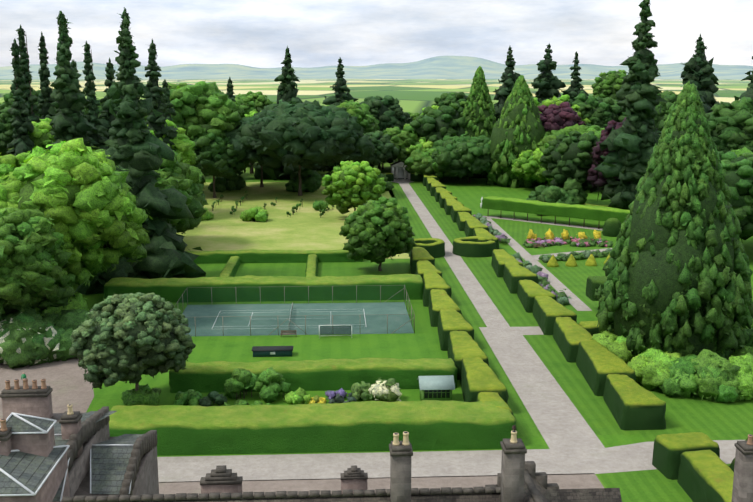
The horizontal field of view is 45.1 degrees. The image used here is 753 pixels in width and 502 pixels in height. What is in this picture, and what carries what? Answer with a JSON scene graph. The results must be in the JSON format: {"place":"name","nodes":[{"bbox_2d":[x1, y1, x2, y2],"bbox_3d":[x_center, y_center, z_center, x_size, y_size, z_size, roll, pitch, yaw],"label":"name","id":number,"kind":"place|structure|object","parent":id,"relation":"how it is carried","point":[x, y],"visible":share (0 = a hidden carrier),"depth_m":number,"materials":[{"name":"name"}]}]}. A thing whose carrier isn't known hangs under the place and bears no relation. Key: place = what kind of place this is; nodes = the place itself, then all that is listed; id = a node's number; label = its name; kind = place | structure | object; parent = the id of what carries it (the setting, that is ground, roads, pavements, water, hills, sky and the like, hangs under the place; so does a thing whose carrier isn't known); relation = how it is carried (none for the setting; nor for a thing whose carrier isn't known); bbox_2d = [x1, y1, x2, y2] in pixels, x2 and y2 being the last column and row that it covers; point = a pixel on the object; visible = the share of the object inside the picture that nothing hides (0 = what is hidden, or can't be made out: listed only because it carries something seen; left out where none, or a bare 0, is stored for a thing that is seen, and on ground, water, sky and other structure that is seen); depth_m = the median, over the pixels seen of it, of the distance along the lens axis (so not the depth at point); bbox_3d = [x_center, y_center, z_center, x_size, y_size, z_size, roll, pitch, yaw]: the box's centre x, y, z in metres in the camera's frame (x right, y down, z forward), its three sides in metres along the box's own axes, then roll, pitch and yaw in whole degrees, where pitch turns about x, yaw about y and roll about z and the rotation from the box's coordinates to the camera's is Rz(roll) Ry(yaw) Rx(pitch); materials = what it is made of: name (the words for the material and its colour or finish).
{"place":"outdoors","nodes":[
{"label":"outdoors","id":0,"kind":"place"},
{"bbox_2d":[176,181,409,258],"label":"meadow","id":1,"kind":"structure","parent":0,"point":[305,227],"depth_m":235.78,"materials":[{"name":"green plant"}]},
{"bbox_2d":[81,40,108,150],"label":"conifer tree","id":2,"kind":"object","parent":1,"relation":"on","point":[89,90],"visible":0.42,"depth_m":215.29,"materials":[{"name":"green plant"}]},
{"bbox_2d":[99,57,117,148],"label":"conifer tree","id":3,"kind":"object","parent":1,"relation":"on","point":[108,82],"visible":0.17,"depth_m":220.72,"materials":[{"name":"green plant"}]},
{"bbox_2d":[144,39,177,150],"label":"conifer tree","id":4,"kind":"object","parent":1,"relation":"on","point":[154,123],"visible":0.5,"depth_m":237.25,"materials":[{"name":"green plant"}]},
{"bbox_2d":[161,79,181,127],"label":"conifer tree","id":5,"kind":"object","parent":1,"relation":"on","point":[170,111],"visible":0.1,"depth_m":248.71,"materials":[{"name":"green plant"}]},
{"bbox_2d":[147,119,196,165],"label":"broad tree","id":6,"kind":"object","parent":1,"relation":"on","point":[184,145],"visible":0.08,"depth_m":240.47,"materials":[{"name":"green plant"}]},
{"bbox_2d":[192,128,249,197],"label":"broad tree","id":7,"kind":"object","parent":1,"relation":"on","point":[215,157],"visible":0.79,"depth_m":276.01,"materials":[{"name":"green plant"}]},
{"bbox_2d":[240,206,268,221],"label":"meadow shrub","id":8,"kind":"object","parent":1,"relation":"on","point":[258,214],"visible":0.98,"depth_m":239.73,"materials":[{"name":"green plant"}]},
{"bbox_2d":[292,169,320,191],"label":"shrub","id":9,"kind":"object","parent":1,"relation":"on","point":[309,177],"visible":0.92,"depth_m":297.96,"materials":[{"name":"green plant"}]},
{"bbox_2d":[321,161,386,213],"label":"broad tree","id":10,"kind":"object","parent":1,"relation":"on","point":[347,185],"visible":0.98,"depth_m":237.70,"materials":[{"name":"green plant"}]},
{"bbox_2d":[344,131,398,165],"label":"broad tree","id":11,"kind":"object","parent":1,"relation":"on","point":[386,149],"visible":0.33,"depth_m":321.27,"materials":[{"name":"green plant"}]},
{"bbox_2d":[0,79,750,487],"bbox_3d":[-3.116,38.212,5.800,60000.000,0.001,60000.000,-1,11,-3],"label":"ground","id":12,"kind":"structure","parent":0,"point":[414,95],"depth_m":2517.86,"materials":[{"name":"plant"}]},
{"bbox_2d":[0,89,56,151],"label":"broad tree","id":13,"kind":"object","parent":12,"relation":"on","point":[6,130],"visible":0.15,"depth_m":225.97,"materials":[{"name":"green plant"}]},
{"bbox_2d":[0,356,93,425],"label":"gravel driveway","id":14,"kind":"structure","parent":12,"relation":"on","point":[66,382],"depth_m":115.65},
{"bbox_2d":[235,91,276,173],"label":"broad tree","id":15,"kind":"object","parent":12,"relation":"on","point":[250,101],"visible":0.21,"depth_m":346.27,"materials":[{"name":"green plant"}]},
{"bbox_2d":[254,46,316,179],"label":"conifer tree","id":16,"kind":"object","parent":12,"relation":"on","point":[287,91],"visible":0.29,"depth_m":334.22,"materials":[{"name":"green plant"}]},
{"bbox_2d":[225,99,375,195],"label":"broad tree","id":17,"kind":"object","parent":12,"relation":"on","point":[314,134],"visible":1,"depth_m":274.50,"materials":[{"name":"green plant"}]},
{"bbox_2d":[317,56,377,175],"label":"conifer tree","id":18,"kind":"object","parent":12,"relation":"on","point":[339,87],"visible":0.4,"depth_m":345.92,"materials":[{"name":"green plant"}]},
{"bbox_2d":[327,100,379,133],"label":"broad tree","id":19,"kind":"object","parent":12,"relation":"on","point":[367,122],"visible":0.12,"depth_m":337.10,"materials":[{"name":"green plant"}]},
{"bbox_2d":[0,378,752,501],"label":"castle roofs","id":20,"kind":"structure","parent":12,"relation":"on","point":[47,454],"depth_m":47.19,"materials":[{"name":"stone"}]},
{"bbox_2d":[159,473,603,495],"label":"forecourt path","id":21,"kind":"structure","parent":12,"relation":"on","point":[578,481],"depth_m":86.89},
{"bbox_2d":[360,95,411,170],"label":"broad tree","id":22,"kind":"object","parent":12,"relation":"on","point":[386,111],"visible":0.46,"depth_m":352.34,"materials":[{"name":"green plant"}]},
{"bbox_2d":[73,176,752,456],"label":"lawn base","id":23,"kind":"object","parent":12,"relation":"on","point":[470,194],"depth_m":178.98,"materials":[{"name":"plant"}]},
{"bbox_2d":[6,39,34,155],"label":"conifer tree","id":24,"kind":"object","parent":23,"relation":"on","point":[23,126],"visible":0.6,"depth_m":192.32,"materials":[{"name":"green plant"}]},
{"bbox_2d":[16,24,40,122],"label":"conifer tree","id":25,"kind":"object","parent":23,"relation":"on","point":[29,97],"visible":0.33,"depth_m":210.26,"materials":[{"name":"green plant"}]},
{"bbox_2d":[8,117,54,152],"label":"broad tree","id":26,"kind":"object","parent":23,"relation":"on","point":[40,137],"visible":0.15,"depth_m":196.48,"materials":[{"name":"green plant"}]},
{"bbox_2d":[0,309,66,368],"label":"rhododendron shrub","id":27,"kind":"object","parent":23,"relation":"on","point":[29,337],"visible":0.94,"depth_m":121.72,"materials":[{"name":"green plant"}]},
{"bbox_2d":[0,207,75,315],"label":"broad tree","id":28,"kind":"object","parent":23,"relation":"on","point":[34,258],"visible":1,"depth_m":123.51,"materials":[{"name":"green plant"}]},
{"bbox_2d":[37,31,55,121],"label":"conifer tree","id":29,"kind":"object","parent":23,"relation":"on","point":[45,100],"visible":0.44,"depth_m":220.49,"materials":[{"name":"green plant"}]},
{"bbox_2d":[34,292,89,315],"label":"shrub","id":30,"kind":"object","parent":23,"relation":"on","point":[78,301],"visible":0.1,"depth_m":141.12,"materials":[{"name":"green plant"}]},
{"bbox_2d":[42,307,91,360],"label":"rhododendron shrub","id":31,"kind":"object","parent":23,"relation":"on","point":[68,321],"visible":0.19,"depth_m":125.53,"materials":[{"name":"green plant"}]},
{"bbox_2d":[47,11,97,149],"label":"conifer tree","id":32,"kind":"object","parent":23,"relation":"on","point":[69,121],"visible":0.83,"depth_m":175.61,"materials":[{"name":"green plant"}]},
{"bbox_2d":[0,138,152,285],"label":"broad tree","id":33,"kind":"object","parent":23,"relation":"on","point":[77,189],"visible":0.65,"depth_m":135.33,"materials":[{"name":"green plant"}]},
{"bbox_2d":[68,292,195,390],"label":"broad tree","id":34,"kind":"object","parent":23,"relation":"on","point":[130,338],"visible":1,"depth_m":101.53,"materials":[{"name":"green plant"}]},
{"bbox_2d":[74,7,205,294],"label":"conifer tree","id":35,"kind":"object","parent":23,"relation":"on","point":[138,150],"visible":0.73,"depth_m":164.58,"materials":[{"name":"green plant"}]},
{"bbox_2d":[121,383,160,405],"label":"garden shrub","id":36,"kind":"object","parent":23,"relation":"on","point":[146,394],"visible":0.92,"depth_m":106.05,"materials":[{"name":"green plant"}]},
{"bbox_2d":[92,144,208,233],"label":"broad tree","id":37,"kind":"object","parent":23,"relation":"on","point":[185,179],"visible":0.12,"depth_m":195.40,"materials":[{"name":"green plant"}]},
{"bbox_2d":[174,389,202,405],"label":"garden shrub","id":38,"kind":"object","parent":23,"relation":"on","point":[192,396],"visible":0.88,"depth_m":106.91,"materials":[{"name":"green plant"}]},
{"bbox_2d":[139,81,245,149],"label":"broad tree","id":39,"kind":"object","parent":23,"relation":"on","point":[202,108],"visible":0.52,"depth_m":279.93,"materials":[{"name":"green plant"}]},
{"bbox_2d":[198,391,226,406],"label":"garden shrub","id":40,"kind":"object","parent":23,"relation":"on","point":[213,397],"visible":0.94,"depth_m":106.86,"materials":[{"name":"green plant"}]},
{"bbox_2d":[221,368,257,399],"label":"garden shrub","id":41,"kind":"object","parent":23,"relation":"on","point":[240,381],"visible":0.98,"depth_m":108.60,"materials":[{"name":"green plant"}]},
{"bbox_2d":[251,367,290,402],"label":"garden shrub","id":42,"kind":"object","parent":23,"relation":"on","point":[270,384],"visible":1,"depth_m":108.46,"materials":[{"name":"green plant"}]},
{"bbox_2d":[121,333,443,381],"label":"lawn","id":43,"kind":"structure","parent":23,"relation":"on","point":[305,347],"depth_m":130.00,"materials":[{"name":"plant"}]},
{"bbox_2d":[252,346,292,356],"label":"storage box","id":44,"kind":"object","parent":43,"relation":"on","point":[272,351],"visible":0.93,"depth_m":125.70,"materials":[{"name":"green paint"}]},
{"bbox_2d":[319,325,351,338],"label":"football goal","id":45,"kind":"object","parent":43,"relation":"on","point":[335,330],"visible":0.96,"depth_m":134.94,"materials":[{"name":"white paint"}]},
{"bbox_2d":[283,387,311,404],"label":"garden shrub","id":46,"kind":"object","parent":23,"relation":"on","point":[299,396],"visible":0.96,"depth_m":107.64,"materials":[{"name":"green plant"}]},
{"bbox_2d":[182,302,413,335],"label":"tennis court surface","id":47,"kind":"object","parent":23,"relation":"on","point":[200,316],"depth_m":145.36,"materials":[{"name":"teal"}]},
{"bbox_2d":[174,285,414,335],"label":"tennis court fence","id":48,"kind":"object","parent":47,"relation":"on","point":[404,288],"visible":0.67,"depth_m":141.65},
{"bbox_2d":[103,249,516,455],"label":"hedges","id":49,"kind":"object","parent":23,"relation":"on","point":[365,426],"visible":0.83,"depth_m":98.44,"materials":[{"name":"green plant"}]},
{"bbox_2d":[325,388,356,403],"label":"garden shrub","id":50,"kind":"object","parent":23,"relation":"on","point":[340,395],"visible":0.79,"depth_m":108.72,"materials":[{"name":"purple plant"}]},
{"bbox_2d":[350,381,373,400],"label":"garden shrub","id":51,"kind":"object","parent":23,"relation":"on","point":[358,390],"visible":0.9,"depth_m":108.50,"materials":[{"name":"green plant"}]},
{"bbox_2d":[339,197,416,270],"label":"broad tree","id":52,"kind":"object","parent":23,"relation":"on","point":[379,231],"visible":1,"depth_m":175.14,"materials":[{"name":"green plant"}]},
{"bbox_2d":[368,378,401,401],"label":"garden shrub","id":53,"kind":"object","parent":23,"relation":"on","point":[386,390],"visible":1,"depth_m":108.15,"materials":[{"name":"white plant"}]},
{"bbox_2d":[382,124,425,161],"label":"broad tree","id":54,"kind":"object","parent":23,"relation":"on","point":[404,139],"visible":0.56,"depth_m":334.26,"materials":[{"name":"green plant"}]},
{"bbox_2d":[403,146,456,181],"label":"broad tree","id":55,"kind":"object","parent":23,"relation":"on","point":[417,161],"visible":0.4,"depth_m":321.53,"materials":[{"name":"green plant"}]},
{"bbox_2d":[417,375,454,400],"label":"greenhouse","id":56,"kind":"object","parent":23,"relation":"on","point":[440,388],"visible":1,"depth_m":107.50,"materials":[{"name":"glass"}]},
{"bbox_2d":[157,440,744,481],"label":"cross path","id":57,"kind":"structure","parent":23,"relation":"on","point":[631,457],"depth_m":91.34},
{"bbox_2d":[407,238,512,414],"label":"yew hedge","id":58,"kind":"object","parent":23,"relation":"on","point":[477,377],"visible":0.79,"depth_m":128.28,"materials":[{"name":"plant"}]},
{"bbox_2d":[430,133,499,181],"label":"broad tree","id":59,"kind":"object","parent":23,"relation":"on","point":[462,156],"visible":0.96,"depth_m":314.33,"materials":[{"name":"green plant"}]},
{"bbox_2d":[389,182,541,436],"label":"lawn strip","id":60,"kind":"object","parent":23,"relation":"on","point":[526,426],"visible":0.57,"depth_m":145.97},
{"bbox_2d":[409,181,537,325],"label":"lawn strip","id":61,"kind":"object","parent":23,"relation":"on","point":[509,306],"visible":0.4,"depth_m":177.18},
{"bbox_2d":[473,213,570,304],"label":"border plants","id":62,"kind":"object","parent":23,"relation":"on","point":[561,297],"visible":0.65,"depth_m":176.10,"materials":[{"name":"green plant"}]},
{"bbox_2d":[511,147,552,185],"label":"broad tree","id":63,"kind":"object","parent":23,"relation":"on","point":[527,166],"visible":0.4,"depth_m":298.29,"materials":[{"name":"green plant"}]},
{"bbox_2d":[486,218,591,310],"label":"path","id":64,"kind":"structure","parent":23,"relation":"on","point":[575,301],"depth_m":177.16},
{"bbox_2d":[482,216,602,229],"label":"garden path","id":65,"kind":"structure","parent":23,"relation":"on","point":[550,223],"depth_m":238.13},
{"bbox_2d":[482,196,629,228],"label":"pleached limes","id":66,"kind":"object","parent":65,"relation":"on","point":[588,212],"visible":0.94,"depth_m":235.22,"materials":[{"name":"green plant"}]},
{"bbox_2d":[422,174,665,430],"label":"yew hedge","id":67,"kind":"object","parent":23,"relation":"on","point":[610,378],"visible":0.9,"depth_m":131.03,"materials":[{"name":"plant"}]},
{"bbox_2d":[537,185,568,214],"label":"wood edge shrub","id":68,"kind":"object","parent":23,"relation":"on","point":[552,194],"visible":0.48,"depth_m":249.65,"materials":[{"name":"green plant"}]},
{"bbox_2d":[382,173,733,501],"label":"yew hedge blocks","id":69,"kind":"object","parent":23,"relation":"on","point":[695,466],"visible":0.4,"depth_m":86.23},
{"bbox_2d":[538,102,585,130],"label":"broad tree","id":70,"kind":"object","parent":23,"relation":"on","point":[563,115],"visible":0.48,"depth_m":313.46,"materials":[{"name":"purple plant"}]},
{"bbox_2d":[522,228,612,247],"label":"flower bed plants","id":71,"kind":"object","parent":23,"relation":"on","point":[550,239],"visible":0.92,"depth_m":208.91,"materials":[{"name":"yellow plant"}]},
{"bbox_2d":[532,124,604,152],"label":"broad tree","id":72,"kind":"object","parent":23,"relation":"on","point":[543,143],"visible":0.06,"depth_m":304.82,"materials":[{"name":"green plant"}]},
{"bbox_2d":[540,131,599,192],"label":"broad tree","id":73,"kind":"object","parent":23,"relation":"on","point":[564,157],"visible":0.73,"depth_m":260.52,"materials":[{"name":"green plant"}]},
{"bbox_2d":[539,261,604,307],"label":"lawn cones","id":74,"kind":"object","parent":23,"relation":"on","point":[573,279],"visible":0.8,"depth_m":177.18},
{"bbox_2d":[538,248,611,262],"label":"flower bed plants","id":75,"kind":"object","parent":23,"relation":"on","point":[585,254],"visible":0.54,"depth_m":191.94,"materials":[{"name":"green plant"}]},
{"bbox_2d":[563,178,587,203],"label":"wood edge shrub","id":76,"kind":"object","parent":23,"relation":"on","point":[572,186],"visible":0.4,"depth_m":257.12,"materials":[{"name":"green plant"}]},
{"bbox_2d":[523,335,639,434],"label":"lawn strip","id":77,"kind":"object","parent":23,"relation":"on","point":[594,411],"visible":0.8,"depth_m":113.09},
{"bbox_2d":[586,276,606,300],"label":"hedge block","id":78,"kind":"structure","parent":23,"relation":"on","point":[593,283],"depth_m":147.63,"materials":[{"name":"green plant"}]},
{"bbox_2d":[592,0,667,208],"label":"conifer tree","id":79,"kind":"object","parent":23,"relation":"on","point":[632,141],"visible":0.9,"depth_m":236.86,"materials":[{"name":"green plant"}]},
{"bbox_2d":[718,151,752,242],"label":"broad tree","id":80,"kind":"object","parent":23,"relation":"on","point":[737,173],"visible":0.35,"depth_m":183.48,"materials":[{"name":"green plant"}]},
{"bbox_2d":[409,103,469,142],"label":"broad tree","id":81,"kind":"object","parent":12,"relation":"on","point":[434,125],"visible":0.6,"depth_m":337.14,"materials":[{"name":"green plant"}]},
{"bbox_2d":[431,92,467,107],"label":"broad tree","id":82,"kind":"object","parent":12,"relation":"on","point":[452,97],"visible":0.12,"depth_m":407.43,"materials":[{"name":"green plant"}]},
{"bbox_2d":[462,66,495,177],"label":"cypress tree","id":83,"kind":"object","parent":12,"relation":"on","point":[478,113],"visible":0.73,"depth_m":337.79,"materials":[{"name":"green plant"}]},
{"bbox_2d":[492,46,519,122],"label":"conifer tree","id":84,"kind":"object","parent":12,"relation":"on","point":[509,77],"visible":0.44,"depth_m":404.71,"materials":[{"name":"green plant"}]},
{"bbox_2d":[485,75,547,187],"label":"cypress tree","id":85,"kind":"object","parent":12,"relation":"on","point":[518,128],"visible":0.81,"depth_m":310.66,"materials":[{"name":"green plant"}]},
{"bbox_2d":[531,44,565,102],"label":"conifer tree","id":86,"kind":"object","parent":12,"relation":"on","point":[547,83],"visible":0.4,"depth_m":405.73,"materials":[{"name":"green plant"}]},
{"bbox_2d":[534,94,591,123],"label":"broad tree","id":87,"kind":"object","parent":12,"relation":"on","point":[555,100],"visible":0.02,"depth_m":347.30,"materials":[{"name":"green plant"}]},
{"bbox_2d":[561,51,588,106],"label":"conifer tree","id":88,"kind":"object","parent":12,"relation":"on","point":[573,91],"visible":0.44,"depth_m":399.33,"materials":[{"name":"green plant"}]},
{"bbox_2d":[572,91,626,127],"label":"broad tree","id":89,"kind":"object","parent":12,"relation":"on","point":[600,112],"visible":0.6,"depth_m":346.13,"materials":[{"name":"green plant"}]},
{"bbox_2d":[587,117,625,189],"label":"broad tree","id":90,"kind":"object","parent":12,"relation":"on","point":[593,178],"visible":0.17,"depth_m":248.66,"materials":[{"name":"purple plant"}]},
{"bbox_2d":[591,69,626,99],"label":"broad tree","id":91,"kind":"object","parent":12,"relation":"on","point":[608,84],"visible":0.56,"depth_m":374.55,"materials":[{"name":"green plant"}]},
{"bbox_2d":[595,81,752,359],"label":"cypress tree","id":92,"kind":"object","parent":12,"relation":"on","point":[678,271],"visible":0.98,"depth_m":115.19,"materials":[{"name":"green plant"}]},
{"bbox_2d":[654,90,704,133],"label":"broad tree","id":93,"kind":"object","parent":12,"relation":"on","point":[670,97],"visible":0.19,"depth_m":302.54,"materials":[{"name":"green plant"}]},
{"bbox_2d":[681,33,719,113],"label":"conifer tree","id":94,"kind":"object","parent":12,"relation":"on","point":[698,68],"visible":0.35,"depth_m":310.24,"materials":[{"name":"green plant"}]},
{"bbox_2d":[706,97,752,153],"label":"broad tree","id":95,"kind":"object","parent":12,"relation":"on","point":[731,126],"visible":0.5,"depth_m":249.14,"materials":[{"name":"green plant"}]},
{"bbox_2d":[0,56,752,75],"bbox_3d":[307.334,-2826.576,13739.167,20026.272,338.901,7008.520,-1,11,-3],"label":"hills","id":96,"kind":"structure","parent":0,"point":[462,63],"depth_m":14561.65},
{"bbox_2d":[0,68,752,78],"bbox_3d":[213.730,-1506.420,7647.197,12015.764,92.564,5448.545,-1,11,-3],"label":"hills","id":97,"kind":"structure","parent":0,"point":[434,73],"depth_m":7438.95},
{"bbox_2d":[0,0,752,67],"label":"sky","id":98,"kind":"structure","parent":0,"point":[253,33],"materials":[{"name":"white"}]},
{"bbox_2d":[399,183,509,326],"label":"path","id":99,"kind":"structure","parent":0,"point":[490,314],"depth_m":178.94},
{"bbox_2d":[479,327,604,448],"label":"path","id":100,"kind":"structure","parent":0,"point":[560,422],"depth_m":111.31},
{"bbox_2d":[494,220,607,244],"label":"lawn","id":101,"kind":"structure","parent":0,"point":[517,232],"depth_m":226.78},
{"bbox_2d":[602,218,621,236],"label":"topiary bush","id":102,"kind":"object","parent":101,"relation":"on","point":[611,227],"depth_m":217.82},
{"bbox_2d":[596,464,729,501],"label":"lawn","id":103,"kind":"structure","parent":0,"point":[655,485],"depth_m":86.26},
{"bbox_2d":[635,380,752,441],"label":"lawn","id":104,"kind":"structure","parent":0,"point":[712,419],"depth_m":103.56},
{"bbox_2d":[590,330,635,363],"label":"shrub","id":105,"kind":"object","parent":104,"relation":"on","point":[612,343],"visible":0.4,"depth_m":119.52,"materials":[{"name":"green plant"}]},
{"bbox_2d":[627,345,681,390],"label":"shrub","id":106,"kind":"object","parent":104,"relation":"on","point":[649,366],"visible":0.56,"depth_m":112.49,"materials":[{"name":"green plant"}]},
{"bbox_2d":[660,349,743,402],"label":"shrub","id":107,"kind":"object","parent":104,"relation":"on","point":[705,373],"visible":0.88,"depth_m":108.93,"materials":[{"name":"green plant"}]},
{"bbox_2d":[729,352,752,399],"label":"shrub","id":108,"kind":"object","parent":104,"relation":"on","point":[744,372],"visible":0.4,"depth_m":109.14,"materials":[{"name":"green plant"}]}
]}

